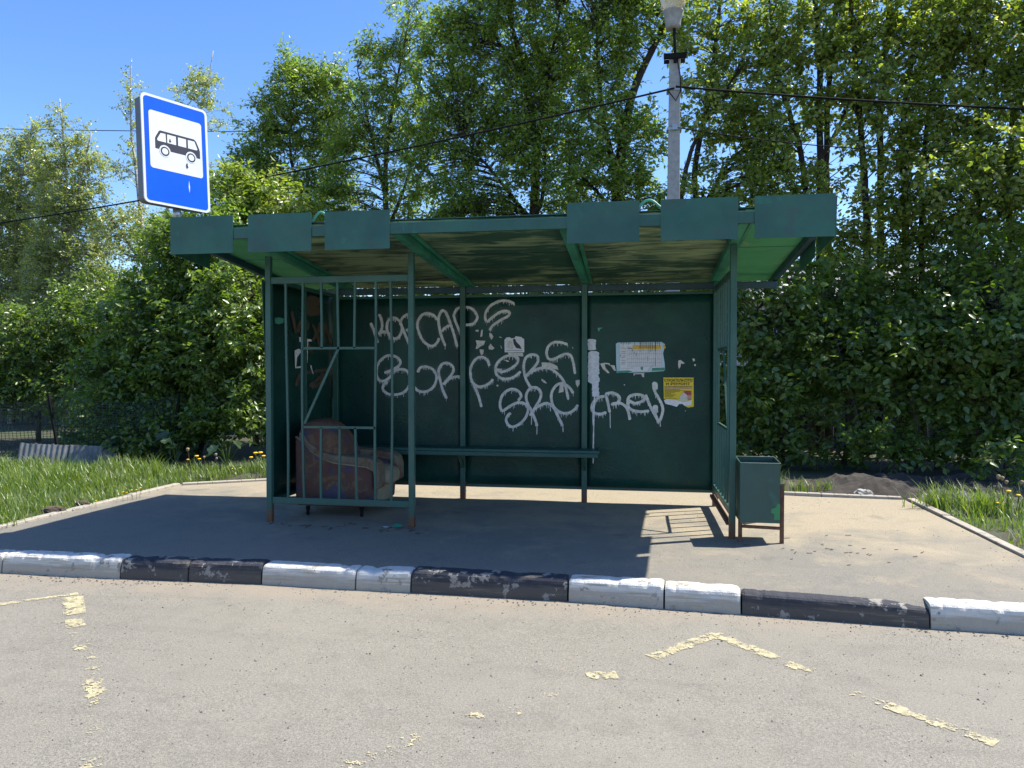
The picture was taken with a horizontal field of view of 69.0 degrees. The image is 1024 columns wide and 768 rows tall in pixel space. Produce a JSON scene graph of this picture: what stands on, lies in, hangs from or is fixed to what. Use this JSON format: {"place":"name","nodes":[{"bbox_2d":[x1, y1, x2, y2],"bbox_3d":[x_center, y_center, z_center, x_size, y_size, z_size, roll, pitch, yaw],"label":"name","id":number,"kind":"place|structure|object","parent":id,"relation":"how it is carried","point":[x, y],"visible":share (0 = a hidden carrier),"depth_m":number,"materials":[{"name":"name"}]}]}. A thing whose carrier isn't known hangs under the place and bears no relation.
{"place":"outdoors","nodes":[
{"label":"outdoors","id":0,"kind":"place"},
{"bbox_2d":[0,128,320,131],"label":"overhead cable","id":1,"kind":"object","parent":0,"point":[123,130],"visible":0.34,"depth_m":23.99,"materials":[{"name":"black plastic"}]},
{"bbox_2d":[0,573,1023,767],"bbox_3d":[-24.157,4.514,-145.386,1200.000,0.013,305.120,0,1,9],"label":"road","id":2,"kind":"structure","parent":0,"point":[316,732],"depth_m":3.77,"materials":[{"name":"grey asphalt"}]},
{"bbox_2d":[0,592,998,767],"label":"road marking","id":3,"kind":"object","parent":2,"relation":"on","point":[78,602],"visible":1,"depth_m":4.01,"materials":[{"name":"yellow paint"}]},
{"bbox_2d":[923,597,1023,634],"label":"kerb stone","id":4,"kind":"object","parent":2,"relation":"on","point":[972,615],"visible":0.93,"depth_m":4.55,"materials":[{"name":"white paint"}]},
{"bbox_2d":[0,481,1023,607],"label":"pavement","id":5,"kind":"structure","parent":0,"point":[175,518],"depth_m":6.39,"materials":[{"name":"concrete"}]},
{"bbox_2d":[295,418,403,516],"bbox_3d":[-1.641,0.824,7.647,0.920,0.946,0.790,0,1,9],"label":"armchair","id":6,"kind":"object","parent":5,"relation":"on","point":[365,456],"visible":0.81,"depth_m":7.33,"materials":[{"name":"fabric"}]},
{"bbox_2d":[170,193,837,538],"bbox_3d":[-0.055,-0.083,7.314,5.478,2.793,2.628,0,1,9],"label":"bus shelter","id":7,"kind":"object","parent":5,"relation":"on","point":[440,390],"visible":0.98,"depth_m":7.96,"materials":[{"name":"green paint"}]},
{"bbox_2d":[135,92,209,216],"bbox_3d":[-2.973,-1.854,6.555,0.125,1.251,0.610,-3,-1,35],"label":"bus stop sign","id":8,"kind":"object","parent":7,"relation":"attached to","point":[172,155],"visible":0.93,"depth_m":6.49,"materials":[{"name":"blue metal"}]},
{"bbox_2d":[504,336,523,355],"bbox_3d":[0.025,-0.416,8.242,0.222,0.223,0.004,0,1,9],"label":"torn notice","id":9,"kind":"object","parent":7,"relation":"attached to","point":[516,344],"visible":1,"depth_m":8.24,"materials":[{"name":"white paper"}]},
{"bbox_2d":[616,342,665,372],"bbox_3d":[1.385,-0.287,8.018,0.530,0.337,0.008,0,1,9],"label":"timetable","id":10,"kind":"object","parent":7,"relation":"attached to","point":[632,357],"visible":1,"depth_m":8.02,"materials":[{"name":"white paper"}]},
{"bbox_2d":[663,378,693,406],"bbox_3d":[1.780,0.091,7.961,0.320,0.320,0.005,0,1,9],"label":"advert poster","id":11,"kind":"object","parent":7,"relation":"attached to","point":[677,391],"visible":1,"depth_m":7.96,"materials":[{"name":"yellow paper"}]},
{"bbox_2d":[269,522,923,564],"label":"leaf litter","id":12,"kind":"object","parent":5,"relation":"on","point":[411,530],"visible":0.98,"depth_m":6.72,"materials":[{"name":"brown plant"}]},
{"bbox_2d":[736,456,783,543],"bbox_3d":[2.101,0.981,6.332,0.365,0.704,0.312,0,1,9],"label":"litter bin","id":13,"kind":"object","parent":5,"relation":"on","point":[759,492],"visible":0.89,"depth_m":6.19,"materials":[{"name":"metal"}]},
{"bbox_2d":[0,422,1023,608],"bbox_3d":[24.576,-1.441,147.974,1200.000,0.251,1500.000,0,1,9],"label":"ground","id":14,"kind":"structure","parent":0,"point":[244,453],"depth_m":10.78,"materials":[{"name":"brown soil"}]},
{"bbox_2d":[0,549,15,572],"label":"kerb stone","id":15,"kind":"object","parent":14,"relation":"on","point":[3,552],"visible":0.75,"depth_m":5.88,"materials":[{"name":"white paint"}]},
{"bbox_2d":[0,113,70,422],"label":"birch tree","id":16,"kind":"object","parent":14,"relation":"on","point":[14,186],"visible":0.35,"depth_m":19.03,"materials":[{"name":"green plant"}]},
{"bbox_2d":[0,509,71,529],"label":"edging stone","id":17,"kind":"object","parent":14,"relation":"on","point":[26,520],"visible":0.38,"depth_m":7.11,"materials":[{"name":"concrete"}]},
{"bbox_2d":[17,443,68,465],"bbox_3d":[-6.938,1.046,11.018,0.684,0.367,0.094,0,1,-13],"label":"slate sheet","id":18,"kind":"object","parent":14,"relation":"on","point":[53,450],"visible":0.58,"depth_m":11.03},
{"bbox_2d":[41,506,65,513],"bbox_3d":[-4.625,1.271,7.500,0.260,0.088,0.116,0,1,9],"label":"log","id":19,"kind":"object","parent":14,"relation":"on","point":[47,509],"visible":0.72,"depth_m":7.47,"materials":[{"name":"brown wood"}]},
{"bbox_2d":[0,98,132,425],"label":"birch tree","id":20,"kind":"object","parent":14,"relation":"on","point":[58,251],"visible":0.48,"depth_m":17.94,"materials":[{"name":"green plant"}]},
{"bbox_2d":[2,550,131,578],"bbox_3d":[-3.487,1.427,5.837,1.010,0.194,0.168,0,1,9],"label":"kerb stone","id":21,"kind":"object","parent":14,"relation":"on","point":[70,564],"visible":0.91,"depth_m":5.78,"materials":[{"name":"white paint"}]},
{"bbox_2d":[0,255,148,440],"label":"leafy bush","id":22,"kind":"object","parent":14,"relation":"on","point":[29,344],"visible":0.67,"depth_m":13.76,"materials":[{"name":"green plant"}]},
{"bbox_2d":[75,500,90,505],"bbox_3d":[-4.535,1.264,7.876,0.197,0.067,0.092,0,1,9],"label":"log","id":23,"kind":"object","parent":14,"relation":"on","point":[84,502],"visible":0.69,"depth_m":7.84,"materials":[{"name":"brown wood"}]},
{"bbox_2d":[0,393,180,460],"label":"net fence","id":24,"kind":"object","parent":14,"relation":"on","point":[51,415],"visible":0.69,"depth_m":11.30,"materials":[{"name":"grey metal"}]},
{"bbox_2d":[67,445,115,464],"bbox_3d":[-6.299,1.066,11.171,0.668,0.320,0.094,0,1,-13],"label":"slate sheet","id":25,"kind":"object","parent":14,"relation":"on","point":[86,452],"visible":0.57,"depth_m":11.16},
{"bbox_2d":[68,495,131,510],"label":"edging stone","id":26,"kind":"object","parent":14,"relation":"on","point":[101,502],"visible":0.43,"depth_m":7.99,"materials":[{"name":"concrete"}]},
{"bbox_2d":[0,371,265,432],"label":"profiled fence","id":27,"kind":"object","parent":14,"relation":"on","point":[28,419],"depth_m":19.47,"materials":[{"name":"green metal"}]},
{"bbox_2d":[102,429,166,461],"bbox_3d":[-5.721,0.957,11.370,0.822,0.544,0.790,0,1,9],"label":"burdock","id":28,"kind":"object","parent":14,"relation":"on","point":[114,440],"visible":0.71,"depth_m":11.27,"materials":[{"name":"green plant"}]},
{"bbox_2d":[126,483,179,496],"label":"edging stone","id":29,"kind":"object","parent":14,"relation":"on","point":[155,489],"visible":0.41,"depth_m":8.82,"materials":[{"name":"concrete"}]},
{"bbox_2d":[43,194,265,463],"bbox_3d":[-5.351,-0.956,12.475,4.420,4.664,3.125,0,1,9],"label":"leafy bush","id":30,"kind":"object","parent":14,"relation":"on","point":[189,331],"visible":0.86,"depth_m":11.84,"materials":[{"name":"green plant"}]},
{"bbox_2d":[82,51,234,305],"bbox_3d":[-9.140,-3.646,19.061,4.680,9.474,2.054,0,1,9],"label":"birch tree","id":31,"kind":"object","parent":14,"relation":"on","point":[138,214],"visible":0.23,"depth_m":19.03,"materials":[{"name":"green plant"}]},
{"bbox_2d":[121,555,196,581],"bbox_3d":[-2.705,1.432,5.722,0.551,0.192,0.161,0,1,9],"label":"kerb stone","id":32,"kind":"object","parent":14,"relation":"on","point":[164,568],"visible":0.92,"depth_m":5.66,"materials":[{"name":"black paint"}]},
{"bbox_2d":[154,431,193,463],"bbox_3d":[-5.044,0.968,11.154,0.566,0.529,0.863,-1,1,-28],"label":"burdock","id":33,"kind":"object","parent":14,"relation":"on","point":[163,435],"visible":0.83,"depth_m":11.21,"materials":[{"name":"green plant"}]},
{"bbox_2d":[182,478,265,484],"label":"edging stone","id":34,"kind":"object","parent":14,"relation":"on","point":[219,482],"visible":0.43,"depth_m":9.46,"materials":[{"name":"concrete"}]},
{"bbox_2d":[189,557,269,584],"bbox_3d":[-2.136,1.430,5.634,0.579,0.198,0.157,0,1,9],"label":"kerb stone","id":35,"kind":"object","parent":14,"relation":"on","point":[229,570],"visible":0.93,"depth_m":5.58,"materials":[{"name":"black paint"}]},
{"bbox_2d":[205,429,257,464],"bbox_3d":[-4.186,0.960,11.026,0.709,0.552,0.676,1,1,26],"label":"burdock","id":36,"kind":"object","parent":14,"relation":"on","point":[212,448],"visible":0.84,"depth_m":11.04,"materials":[{"name":"green plant"}]},
{"bbox_2d":[194,154,325,445],"bbox_3d":[-4.696,-1.449,13.796,2.674,5.291,2.240,0,1,9],"label":"elder bush","id":37,"kind":"object","parent":14,"relation":"on","point":[254,193],"visible":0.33,"depth_m":13.18,"materials":[{"name":"green plant"}]},
{"bbox_2d":[217,32,370,221],"bbox_3d":[-4.789,-3.122,16.007,3.717,8.554,1.693,0,1,-2],"label":"ash tree","id":38,"kind":"object","parent":14,"relation":"on","point":[273,129],"visible":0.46,"depth_m":15.82,"materials":[{"name":"green plant"}]},
{"bbox_2d":[262,560,361,589],"bbox_3d":[-1.481,1.437,5.524,0.725,0.196,0.162,0,1,9],"label":"kerb stone","id":39,"kind":"object","parent":14,"relation":"on","point":[311,575],"visible":0.84,"depth_m":5.47,"materials":[{"name":"white paint"}]},
{"bbox_2d":[316,288,400,296],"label":"leafy bush","id":40,"kind":"object","parent":14,"relation":"on","point":[362,295],"depth_m":12.72,"materials":[{"name":"green plant"}]},
{"bbox_2d":[303,0,447,295],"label":"rowan tree","id":41,"kind":"object","parent":14,"relation":"on","point":[382,90],"visible":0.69,"depth_m":14.98,"materials":[{"name":"green plant"}]},
{"bbox_2d":[356,565,414,592],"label":"kerb stone","id":42,"kind":"object","parent":14,"relation":"on","point":[389,578],"visible":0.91,"depth_m":5.37,"materials":[{"name":"white paint"}]},
{"bbox_2d":[384,285,531,295],"bbox_3d":[-0.922,-0.787,12.625,3.101,4.011,1.731,0,1,9],"label":"leafy bush","id":43,"kind":"object","parent":14,"relation":"on","point":[453,294],"visible":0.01,"depth_m":12.46,"materials":[{"name":"green plant"}]},
{"bbox_2d":[412,566,568,600],"bbox_3d":[-0.157,1.435,5.298,1.114,0.202,0.159,0,1,9],"label":"kerb stone","id":44,"kind":"object","parent":14,"relation":"on","point":[488,583],"visible":0.95,"depth_m":5.24,"materials":[{"name":"black paint"}]},
{"bbox_2d":[391,0,609,293],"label":"willow tree","id":45,"kind":"object","parent":14,"relation":"on","point":[463,23],"visible":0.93,"depth_m":13.95,"materials":[{"name":"green plant"}]},
{"bbox_2d":[0,450,1023,547],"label":"verge grass","id":46,"kind":"structure","parent":14,"relation":"on","point":[54,475],"depth_m":8.84,"materials":[{"name":"green plant"}]},
{"bbox_2d":[512,283,655,293],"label":"leafy bush","id":47,"kind":"object","parent":14,"relation":"on","point":[575,292],"visible":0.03,"depth_m":12.12,"materials":[{"name":"green plant"}]},
{"bbox_2d":[569,574,663,608],"bbox_3d":[0.717,1.437,5.119,0.638,0.202,0.156,0,1,15],"label":"kerb stone","id":48,"kind":"object","parent":14,"relation":"on","point":[629,591],"visible":0.98,"depth_m":5.07,"materials":[{"name":"white paint"}]},
{"bbox_2d":[541,0,700,213],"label":"maple tree","id":49,"kind":"object","parent":14,"relation":"on","point":[597,154],"visible":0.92,"depth_m":13.20,"materials":[{"name":"green plant"}]},
{"bbox_2d":[660,0,686,291],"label":"street lamp","id":50,"kind":"object","parent":14,"relation":"on","point":[672,10],"visible":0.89,"depth_m":10.62,"materials":[{"name":"metal"}]},
{"bbox_2d":[0,87,674,223],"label":"overhead cable","id":51,"kind":"object","parent":50,"relation":"attached to","point":[634,97],"visible":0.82,"depth_m":11.99,"materials":[{"name":"black plastic"}]},
{"bbox_2d":[678,127,1008,151],"bbox_3d":[5.949,-3.537,10.896,7.211,0.274,0.016,0,1,-5],"label":"overhead cable","id":52,"kind":"object","parent":50,"relation":"attached to","point":[820,145],"visible":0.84,"depth_m":10.76,"materials":[{"name":"black plastic"}]},
{"bbox_2d":[676,85,1023,109],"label":"overhead cable","id":53,"kind":"object","parent":50,"relation":"attached to","point":[846,99],"visible":1,"depth_m":10.69,"materials":[{"name":"black plastic"}]},
{"bbox_2d":[622,281,761,375],"bbox_3d":[2.792,-0.729,11.994,2.704,3.918,1.720,0,1,9],"label":"leafy bush","id":54,"kind":"object","parent":14,"relation":"on","point":[721,360],"visible":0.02,"depth_m":11.67,"materials":[{"name":"green plant"}]},
{"bbox_2d":[665,581,739,614],"bbox_3d":[1.271,1.442,4.979,0.482,0.194,0.154,0,1,14],"label":"kerb stone","id":55,"kind":"object","parent":14,"relation":"on","point":[700,597],"visible":0.96,"depth_m":4.93,"materials":[{"name":"white paint"}]},
{"bbox_2d":[658,0,815,290],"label":"bird cherry tree","id":56,"kind":"object","parent":14,"relation":"on","point":[715,103],"visible":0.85,"depth_m":12.70,"materials":[{"name":"green plant"}]},
{"bbox_2d":[784,491,820,496],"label":"edging stone","id":57,"kind":"object","parent":14,"relation":"on","point":[809,494],"visible":0.2,"depth_m":8.53,"materials":[{"name":"concrete"}]},
{"bbox_2d":[720,247,894,464],"bbox_3d":[4.194,-0.361,11.404,3.084,3.464,2.032,0,1,-18],"label":"cherry shrub","id":58,"kind":"object","parent":14,"relation":"on","point":[761,366],"visible":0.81,"depth_m":10.85,"materials":[{"name":"green plant"}]},
{"bbox_2d":[712,0,910,452],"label":"bird cherry tree","id":59,"kind":"object","parent":14,"relation":"on","point":[831,50],"visible":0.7,"depth_m":12.25,"materials":[{"name":"green plant"}]},
{"bbox_2d":[741,588,928,628],"bbox_3d":[2.051,1.463,4.789,1.102,0.202,0.156,0,1,14],"label":"kerb stone","id":60,"kind":"object","parent":14,"relation":"on","point":[807,606],"visible":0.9,"depth_m":4.74,"materials":[{"name":"black paint"}]},
{"bbox_2d":[756,292,949,469],"bbox_3d":[4.898,0.082,10.904,2.736,2.903,2.407,0,1,9],"label":"cherry shrub","id":61,"kind":"object","parent":14,"relation":"on","point":[827,386],"visible":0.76,"depth_m":10.56,"materials":[{"name":"green plant"}]},
{"bbox_2d":[720,258,999,365],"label":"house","id":62,"kind":"structure","parent":14,"relation":"on","point":[763,308],"depth_m":21.20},
{"bbox_2d":[821,493,901,499],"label":"edging stone","id":63,"kind":"object","parent":14,"relation":"on","point":[860,496],"visible":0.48,"depth_m":8.37,"materials":[{"name":"concrete"}]},
{"bbox_2d":[720,366,1023,450],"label":"profiled fence","id":64,"kind":"object","parent":14,"relation":"on","point":[852,416],"depth_m":13.30,"materials":[{"name":"green metal"}]},
{"bbox_2d":[834,416,930,473],"bbox_3d":[4.881,0.841,9.891,1.183,0.867,0.681,0,1,-20],"label":"leafy weed","id":65,"kind":"object","parent":14,"relation":"on","point":[875,435],"visible":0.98,"depth_m":9.82,"materials":[{"name":"green plant"}]},
{"bbox_2d":[807,0,969,454],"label":"bird cherry tree","id":66,"kind":"object","parent":14,"relation":"on","point":[865,240],"visible":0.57,"depth_m":11.83,"materials":[{"name":"green plant"}]},
{"bbox_2d":[866,426,947,472],"bbox_3d":[5.374,0.922,10.178,1.069,0.694,0.560,0,1,9],"label":"leafy weed","id":67,"kind":"object","parent":14,"relation":"on","point":[871,451],"visible":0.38,"depth_m":10.13,"materials":[{"name":"green plant"}]},
{"bbox_2d":[804,473,1023,500],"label":"rubble heap","id":68,"kind":"object","parent":14,"relation":"on","point":[894,484],"visible":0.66,"depth_m":8.75,"materials":[{"name":"soil"}]},
{"bbox_2d":[853,489,873,494],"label":"stone","id":69,"kind":"object","parent":68,"relation":"on","point":[863,492],"visible":0.61,"depth_m":8.44,"materials":[{"name":"white stone"}]},
{"bbox_2d":[907,498,949,517],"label":"edging stone","id":70,"kind":"object","parent":14,"relation":"on","point":[935,511],"visible":0.36,"depth_m":7.65,"materials":[{"name":"concrete"}]},
{"bbox_2d":[838,280,1023,475],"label":"cherry shrub","id":71,"kind":"object","parent":14,"relation":"on","point":[932,394],"visible":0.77,"depth_m":10.03,"materials":[{"name":"green plant"}]},
{"bbox_2d":[863,0,1022,455],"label":"bird cherry tree","id":72,"kind":"object","parent":14,"relation":"on","point":[940,189],"visible":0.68,"depth_m":11.58,"materials":[{"name":"green plant"}]},
{"bbox_2d":[900,210,1023,475],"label":"cherry shrub","id":73,"kind":"object","parent":14,"relation":"on","point":[986,280],"visible":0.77,"depth_m":10.04,"materials":[{"name":"green plant"}]},
{"bbox_2d":[902,0,1023,458],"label":"bird cherry tree","id":74,"kind":"object","parent":14,"relation":"on","point":[972,150],"visible":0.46,"depth_m":11.40,"materials":[{"name":"green plant"}]},
{"bbox_2d":[942,515,994,539],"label":"edging stone","id":75,"kind":"object","parent":14,"relation":"on","point":[969,527],"visible":0.41,"depth_m":6.76,"materials":[{"name":"concrete"}]},
{"bbox_2d":[918,489,1018,515],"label":"grass","id":76,"kind":"structure","parent":14,"relation":"on","point":[961,500],"depth_m":7.93,"materials":[{"name":"green plant"}]},
{"bbox_2d":[965,434,1023,485],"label":"leafy weed","id":77,"kind":"object","parent":14,"relation":"on","point":[1009,454],"visible":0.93,"depth_m":8.77,"materials":[{"name":"green plant"}]},
{"bbox_2d":[994,475,1000,496],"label":"dandelion","id":78,"kind":"object","parent":14,"relation":"on","point":[998,477],"visible":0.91,"depth_m":7.61,"materials":[{"name":"white plant"}]},
{"bbox_2d":[1000,476,1004,502],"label":"dandelion","id":79,"kind":"object","parent":14,"relation":"on","point":[1002,478],"visible":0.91,"depth_m":7.60,"materials":[{"name":"white plant"}]},
{"bbox_2d":[983,0,1023,268],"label":"bird cherry tree","id":80,"kind":"object","parent":14,"relation":"on","point":[1015,18],"visible":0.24,"depth_m":11.50,"materials":[{"name":"green plant"}]},
{"bbox_2d":[987,537,1023,557],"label":"edging stone","id":81,"kind":"object","parent":14,"relation":"on","point":[1005,545],"visible":0.46,"depth_m":6.04,"materials":[{"name":"concrete"}]},
{"bbox_2d":[1015,480,1023,512],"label":"dandelion","id":82,"kind":"object","parent":14,"relation":"on","point":[1021,482],"visible":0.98,"depth_m":7.44,"materials":[{"name":"white plant"}]},
{"bbox_2d":[0,0,1023,367],"label":"sky","id":83,"kind":"structure","parent":0,"point":[71,51],"materials":[{"name":"blue"}]}
]}

